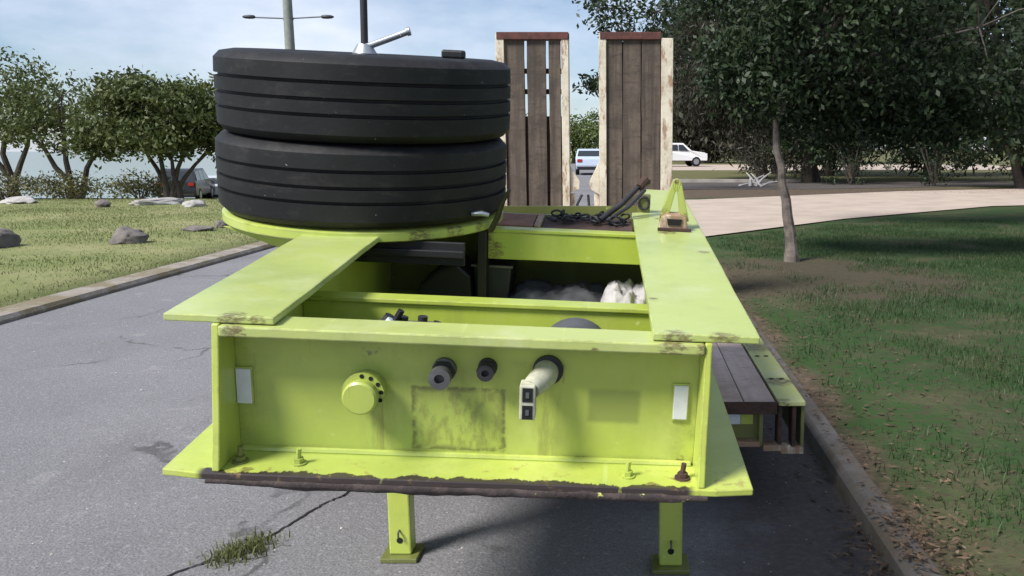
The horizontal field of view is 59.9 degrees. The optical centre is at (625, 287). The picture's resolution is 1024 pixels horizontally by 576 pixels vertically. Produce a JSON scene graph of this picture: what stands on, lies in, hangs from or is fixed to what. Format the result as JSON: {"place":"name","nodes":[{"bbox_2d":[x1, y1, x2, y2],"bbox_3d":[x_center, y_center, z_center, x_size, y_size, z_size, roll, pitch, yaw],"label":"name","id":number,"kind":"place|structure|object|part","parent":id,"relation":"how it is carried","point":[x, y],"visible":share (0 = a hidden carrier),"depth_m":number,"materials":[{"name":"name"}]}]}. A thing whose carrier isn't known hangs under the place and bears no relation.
{"place":"outdoors","nodes":[
{"label":"outdoors","id":0,"kind":"place"},
{"bbox_2d":[0,152,216,197],"bbox_3d":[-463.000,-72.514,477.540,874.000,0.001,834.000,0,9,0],"label":"water","id":1,"kind":"structure","parent":0,"point":[35,163],"depth_m":177.65,"materials":[{"name":"grey liquid"}]},
{"bbox_2d":[0,198,258,305],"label":"grass","id":2,"kind":"structure","parent":0,"point":[91,220],"depth_m":16.26,"materials":[{"name":"green plant"}]},
{"bbox_2d":[0,163,889,575],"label":"road","id":3,"kind":"structure","parent":0,"point":[82,405],"depth_m":3.75,"materials":[{"name":"grey asphalt"}]},
{"bbox_2d":[189,525,289,570],"bbox_3d":[-1.468,0.981,3.340,0.268,0.050,0.344,4,10,24],"label":"grass tuft","id":4,"kind":"object","parent":3,"relation":"on","point":[251,544],"visible":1,"depth_m":3.32,"materials":[{"name":"green plant"}]},
{"bbox_2d":[167,491,348,575],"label":"road crack","id":5,"kind":"object","parent":3,"relation":"on","point":[280,529],"visible":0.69,"depth_m":3.58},
{"bbox_2d":[4,296,877,573],"bbox_3d":[-2.250,0.612,5.773,6.405,0.008,6.793,0,9,0],"label":"grit","id":6,"kind":"object","parent":3,"relation":"on","point":[249,494],"visible":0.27,"depth_m":3.83,"materials":[{"name":"gravel"}]},
{"bbox_2d":[163,0,805,574],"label":"loader trailer","id":7,"kind":"object","parent":3,"relation":"on","point":[347,360],"visible":0.88,"depth_m":2.17,"materials":[{"name":"paint"}]},
{"bbox_2d":[215,129,505,228],"bbox_3d":[-0.986,-0.453,3.349,1.049,0.286,1.049,2,14,-2],"label":"truck tyre","id":8,"kind":"object","parent":7,"relation":"on","point":[322,185],"visible":0.72,"depth_m":2.90,"materials":[{"name":"rubber"}]},
{"bbox_2d":[213,48,510,144],"bbox_3d":[-0.960,-0.727,3.277,1.049,0.286,1.049,6,15,13],"label":"truck tyre","id":9,"kind":"object","parent":8,"relation":"on","point":[336,97],"visible":0.98,"depth_m":2.83,"materials":[{"name":"rubber"}]},
{"bbox_2d":[441,49,465,58],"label":"rubber block","id":10,"kind":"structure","parent":9,"relation":"on","point":[455,54],"depth_m":3.29,"materials":[{"name":"black rubber"}]},
{"bbox_2d":[416,255,474,296],"bbox_3d":[-0.705,-0.023,3.425,0.244,0.190,0.200,2,14,-2],"label":"mudguard","id":11,"kind":"object","parent":7,"relation":"on","point":[445,280],"visible":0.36,"depth_m":3.33,"materials":[{"name":"black plastic"}]},
{"bbox_2d":[471,189,510,231],"bbox_3d":[-0.473,-0.275,3.148,0.107,0.158,0.145,4,10,22],"label":"rubber strap","id":12,"kind":"object","parent":7,"relation":"attached to","point":[494,223],"visible":1,"depth_m":3.17,"materials":[{"name":"black rubber"}]},
{"bbox_2d":[471,259,516,297],"bbox_3d":[-0.518,-0.025,3.477,0.160,0.186,0.225,2,14,-2],"label":"storage tub","id":13,"kind":"object","parent":7,"relation":"on","point":[501,277],"visible":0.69,"depth_m":3.37,"materials":[{"name":"black plastic"}]},
{"bbox_2d":[509,279,606,301],"bbox_3d":[-0.249,0.041,3.454,0.529,0.142,0.378,0,9,0],"label":"tarpaulin","id":14,"kind":"object","parent":7,"relation":"on","point":[539,289],"visible":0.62,"depth_m":3.38,"materials":[{"name":"grey fabric"}]},
{"bbox_2d":[546,209,629,225],"bbox_3d":[-0.148,-0.277,3.465,0.331,0.046,0.152,2,14,-2],"label":"tie down chain","id":15,"kind":"object","parent":7,"relation":"on","point":[587,217],"visible":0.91,"depth_m":3.45,"materials":[{"name":"metal"}]},
{"bbox_2d":[600,278,646,303],"bbox_3d":[0.012,0.044,3.396,0.248,0.157,0.270,0,9,0],"label":"rag","id":16,"kind":"object","parent":7,"relation":"on","point":[627,291],"visible":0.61,"depth_m":3.34,"materials":[{"name":"white fabric"}]},
{"bbox_2d":[598,176,650,222],"bbox_3d":[0.010,-0.356,3.498,0.275,0.177,0.069,-9,13,-43],"label":"load binder","id":17,"kind":"object","parent":7,"relation":"on","point":[643,182],"visible":0.99,"depth_m":3.48,"materials":[{"name":"metal"}]},
{"bbox_2d":[575,149,598,174],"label":"parked car","id":18,"kind":"object","parent":3,"relation":"on","point":[587,159],"visible":0.5,"depth_m":49.32,"materials":[{"name":"white paint"}]},
{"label":"rear window","id":19,"kind":"part","parent":18,"relation":"part of","materials":[{"name":"grey glass"}]},
{"bbox_2d":[0,0,1014,151],"label":"sky","id":20,"kind":"structure","parent":0,"point":[171,37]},
{"bbox_2d":[0,149,1023,575],"bbox_3d":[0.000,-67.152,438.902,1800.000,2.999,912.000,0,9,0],"label":"ground","id":21,"kind":"structure","parent":0,"point":[916,409],"depth_m":7.15,"materials":[{"name":"green plant"}]},
{"bbox_2d":[0,228,20,247],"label":"rock","id":22,"kind":"object","parent":21,"relation":"on","point":[8,238],"visible":0.98,"depth_m":13.31,"materials":[{"name":"grey stone"}]},
{"bbox_2d":[0,196,37,203],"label":"rock","id":23,"kind":"object","parent":21,"relation":"on","point":[21,200],"visible":0.81,"depth_m":23.14,"materials":[{"name":"stone"}]},
{"bbox_2d":[0,169,50,199],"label":"shrub","id":24,"kind":"object","parent":21,"relation":"on","point":[18,184],"visible":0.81,"depth_m":32.94,"materials":[{"name":"green plant"}]},
{"bbox_2d":[0,46,77,197],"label":"lawn tree","id":25,"kind":"object","parent":21,"relation":"on","point":[5,166],"visible":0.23,"depth_m":35.31,"materials":[{"name":"green plant"}]},
{"bbox_2d":[0,65,108,199],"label":"lawn tree","id":26,"kind":"object","parent":21,"relation":"on","point":[25,122],"visible":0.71,"depth_m":31.77,"materials":[{"name":"green plant"}]},
{"bbox_2d":[24,169,109,198],"bbox_3d":[-20.273,-3.667,31.700,2.968,1.376,1.723,-2,9,-10],"label":"shrub","id":27,"kind":"object","parent":21,"relation":"on","point":[59,187],"visible":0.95,"depth_m":31.57,"materials":[{"name":"green plant"}]},
{"bbox_2d":[95,199,110,207],"bbox_3d":[-13.077,-2.110,21.936,0.324,0.211,0.322,9,13,44],"label":"rock","id":28,"kind":"object","parent":21,"relation":"on","point":[102,203],"visible":0.81,"depth_m":21.86,"materials":[{"name":"grey stone"}]},
{"bbox_2d":[109,226,148,244],"bbox_3d":[-7.733,-0.821,13.663,0.564,0.288,0.515,-3,10,-18],"label":"rock","id":29,"kind":"object","parent":21,"relation":"on","point":[125,235],"visible":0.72,"depth_m":13.48,"materials":[{"name":"grey stone"}]},
{"bbox_2d":[0,241,275,323],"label":"kerb","id":30,"kind":"structure","parent":21,"relation":"on","point":[13,312],"depth_m":9.52,"materials":[{"name":"beige concrete"}]},
{"bbox_2d":[55,65,223,198],"bbox_3d":[-15.746,-5.130,29.366,6.249,4.716,3.924,0,9,0],"label":"lawn tree","id":31,"kind":"object","parent":21,"relation":"on","point":[129,123],"visible":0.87,"depth_m":28.63,"materials":[{"name":"green plant"}]},
{"bbox_2d":[95,167,187,198],"bbox_3d":[-17.248,-3.624,31.349,3.302,1.405,1.746,0,9,0],"label":"shrub","id":32,"kind":"object","parent":21,"relation":"on","point":[137,186],"visible":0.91,"depth_m":31.18,"materials":[{"name":"green plant"}]},
{"bbox_2d":[129,197,184,205],"bbox_3d":[-12.245,-2.287,23.086,0.840,0.190,1.384,6,11,35],"label":"rock","id":33,"kind":"object","parent":21,"relation":"on","point":[161,201],"visible":0.89,"depth_m":22.79,"materials":[{"name":"stone"}]},
{"bbox_2d":[156,168,214,198],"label":"parked car","id":34,"kind":"object","parent":21,"relation":"on","point":[199,183],"visible":0.52,"depth_m":44.15,"materials":[{"name":"paint"}]},
{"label":"rear window","id":35,"kind":"part","parent":34,"relation":"part of","materials":[{"name":"grey glass"}]},
{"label":"side window","id":36,"kind":"part","parent":34,"relation":"part of","materials":[{"name":"grey glass"}]},
{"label":"side window","id":37,"kind":"part","parent":34,"relation":"part of","materials":[{"name":"grey glass"}]},
{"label":"side window","id":38,"kind":"part","parent":34,"relation":"part of","materials":[{"name":"grey glass"}]},
{"bbox_2d":[182,199,205,206],"bbox_3d":[-10.931,-2.142,22.195,0.581,0.189,0.665,-5,10,-28],"label":"rock","id":39,"kind":"object","parent":21,"relation":"on","point":[196,203],"visible":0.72,"depth_m":22.02,"materials":[{"name":"stone"}]},
{"bbox_2d":[182,225,214,231],"bbox_3d":[-7.627,-1.063,15.660,0.600,0.101,0.440,5,11,31],"label":"rock","id":40,"kind":"object","parent":21,"relation":"on","point":[197,228],"visible":0.91,"depth_m":15.52,"materials":[{"name":"grey stone"}]},
{"bbox_2d":[202,175,218,198],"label":"parked car","id":41,"kind":"object","parent":21,"relation":"on","point":[204,196],"visible":0.15,"depth_m":48.20,"materials":[{"name":"silver metal"}]},
{"bbox_2d":[214,220,228,227],"bbox_3d":[-7.497,-1.188,16.315,0.286,0.153,0.334,-6,11,-32],"label":"rock","id":42,"kind":"object","parent":21,"relation":"on","point":[220,223],"visible":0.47,"depth_m":16.18,"materials":[{"name":"grey stone"}]},
{"bbox_2d":[242,0,333,48],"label":"street light","id":43,"kind":"object","parent":21,"relation":"on","point":[288,19],"visible":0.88,"depth_m":28.51,"materials":[{"name":"white metal"}]},
{"bbox_2d":[570,114,598,162],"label":"street tree","id":44,"kind":"object","parent":21,"relation":"on","point":[576,138],"visible":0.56,"depth_m":86.06,"materials":[{"name":"green plant"}]},
{"bbox_2d":[572,107,598,148],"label":"street tree","id":45,"kind":"object","parent":21,"relation":"on","point":[594,115],"visible":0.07,"depth_m":89.71,"materials":[{"name":"green plant"}]},
{"bbox_2d":[572,0,695,100],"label":"street tree","id":46,"kind":"object","parent":21,"relation":"on","point":[592,83],"visible":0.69,"depth_m":27.94,"materials":[{"name":"green plant"}]},
{"bbox_2d":[630,23,693,132],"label":"feathery tree","id":47,"kind":"object","parent":21,"relation":"on","point":[676,52],"visible":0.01,"depth_m":94.44,"materials":[{"name":"green plant"}]},
{"bbox_2d":[665,3,733,163],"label":"feathery tree","id":48,"kind":"object","parent":21,"relation":"on","point":[697,141],"visible":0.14,"depth_m":81.61,"materials":[{"name":"green plant"}]},
{"bbox_2d":[655,0,798,178],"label":"feathery tree","id":49,"kind":"object","parent":21,"relation":"on","point":[704,122],"visible":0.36,"depth_m":39.00,"materials":[{"name":"green plant"}]},
{"bbox_2d":[672,179,800,182],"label":"kerb","id":50,"kind":"structure","parent":21,"relation":"on","point":[718,180],"depth_m":36.65,"materials":[{"name":"concrete"}]},
{"bbox_2d":[717,3,765,163],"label":"feathery tree","id":51,"kind":"object","parent":21,"relation":"on","point":[729,140],"visible":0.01,"depth_m":80.51,"materials":[{"name":"green plant"}]},
{"bbox_2d":[701,0,799,173],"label":"feathery tree","id":52,"kind":"object","parent":21,"relation":"on","point":[729,146],"visible":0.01,"depth_m":49.34,"materials":[{"name":"green plant"}]},
{"bbox_2d":[732,124,823,182],"bbox_3d":[6.298,-5.372,35.680,3.973,2.554,2.230,3,9,15],"label":"shrub","id":53,"kind":"object","parent":21,"relation":"on","point":[750,163],"visible":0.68,"depth_m":35.65,"materials":[{"name":"green plant"}]},
{"bbox_2d":[657,0,955,182],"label":"broadleaf tree","id":54,"kind":"object","parent":21,"relation":"on","point":[702,6],"visible":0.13,"depth_m":34.94,"materials":[{"name":"green plant"}]},
{"bbox_2d":[744,7,892,180],"bbox_3d":[8.559,-8.882,37.193,7.102,9.040,5.644,0,9,0],"label":"feathery tree","id":55,"kind":"object","parent":21,"relation":"on","point":[759,142],"visible":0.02,"depth_m":37.19,"materials":[{"name":"green plant"}]},
{"bbox_2d":[756,2,884,175],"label":"feathery tree","id":56,"kind":"object","parent":21,"relation":"on","point":[825,173],"visible":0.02,"depth_m":45.24,"materials":[{"name":"green plant"}]},
{"bbox_2d":[742,305,942,575],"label":"kerb","id":57,"kind":"structure","parent":21,"relation":"on","point":[845,475],"depth_m":3.74,"materials":[{"name":"concrete"}]},
{"bbox_2d":[679,0,1023,261],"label":"verge tree","id":58,"kind":"object","parent":21,"relation":"on","point":[794,95],"visible":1,"depth_m":10.76,"materials":[{"name":"green plant"}]},
{"bbox_2d":[797,123,905,184],"bbox_3d":[8.814,-5.247,34.226,4.260,2.924,2.238,0,9,0],"label":"shrub","id":59,"kind":"object","parent":21,"relation":"on","point":[855,170],"visible":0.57,"depth_m":34.18,"materials":[{"name":"green plant"}]},
{"bbox_2d":[720,188,1023,575],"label":"leaf litter","id":60,"kind":"object","parent":21,"relation":"on","point":[907,526],"visible":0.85,"depth_m":3.39,"materials":[{"name":"brown plant"}]},
{"bbox_2d":[724,0,1023,93],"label":"broadleaf tree","id":61,"kind":"object","parent":21,"relation":"on","point":[988,7],"visible":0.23,"depth_m":14.59,"materials":[{"name":"green plant"}]},
{"bbox_2d":[823,32,957,176],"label":"feathery tree","id":62,"kind":"object","parent":21,"relation":"on","point":[849,170],"depth_m":43.41,"materials":[{"name":"green plant"}]},
{"bbox_2d":[839,0,1023,181],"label":"broadleaf tree","id":63,"kind":"object","parent":21,"relation":"on","point":[951,153],"visible":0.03,"depth_m":36.83,"materials":[{"name":"green plant"}]},
{"bbox_2d":[869,0,997,176],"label":"feathery tree","id":64,"kind":"object","parent":21,"relation":"on","point":[918,166],"visible":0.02,"depth_m":44.34,"materials":[{"name":"green plant"}]},
{"bbox_2d":[889,126,988,186],"bbox_3d":[11.667,-5.259,32.782,3.631,3.026,2.443,0,9,0],"label":"shrub","id":65,"kind":"object","parent":21,"relation":"on","point":[937,170],"visible":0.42,"depth_m":32.80,"materials":[{"name":"green plant"}]},
{"bbox_2d":[923,0,1023,188],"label":"broadleaf tree","id":66,"kind":"object","parent":21,"relation":"on","point":[1011,152],"visible":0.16,"depth_m":30.06,"materials":[{"name":"green plant"}]},
{"bbox_2d":[978,117,1023,180],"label":"shrub","id":67,"kind":"object","parent":21,"relation":"on","point":[1006,166],"visible":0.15,"depth_m":32.21,"materials":[{"name":"green plant"}]},
{"bbox_2d":[672,165,1010,169],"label":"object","id":68,"kind":"object","parent":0,"point":[714,167],"visible":0.25,"depth_m":63.90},
{"bbox_2d":[672,143,707,166],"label":"car","id":69,"kind":"object","parent":68,"relation":"on","point":[684,152],"visible":0.47,"depth_m":66.55,"materials":[{"name":"white paint"}]},
{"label":"side window","id":70,"kind":"part","parent":69,"relation":"part of","materials":[{"name":"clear glass"}]},
{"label":"side window","id":71,"kind":"part","parent":69,"relation":"part of","materials":[{"name":"black glass"}]},
{"bbox_2d":[682,181,1013,188],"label":"side road","id":72,"kind":"structure","parent":0,"point":[790,185],"depth_m":33.54,"materials":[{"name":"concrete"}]},
{"bbox_2d":[738,172,777,186],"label":"dead branches","id":73,"kind":"object","parent":72,"relation":"on","point":[754,183],"visible":0.93,"depth_m":32.79,"materials":[{"name":"wood"}]},
{"bbox_2d":[685,189,1023,235],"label":"driveway","id":74,"kind":"structure","parent":0,"point":[722,216],"depth_m":21.71,"materials":[{"name":"beige concrete"}]},
{"bbox_2d":[707,218,1023,544],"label":"grass","id":75,"kind":"structure","parent":0,"point":[905,232],"depth_m":8.78,"materials":[{"name":"green plant"}]}
]}

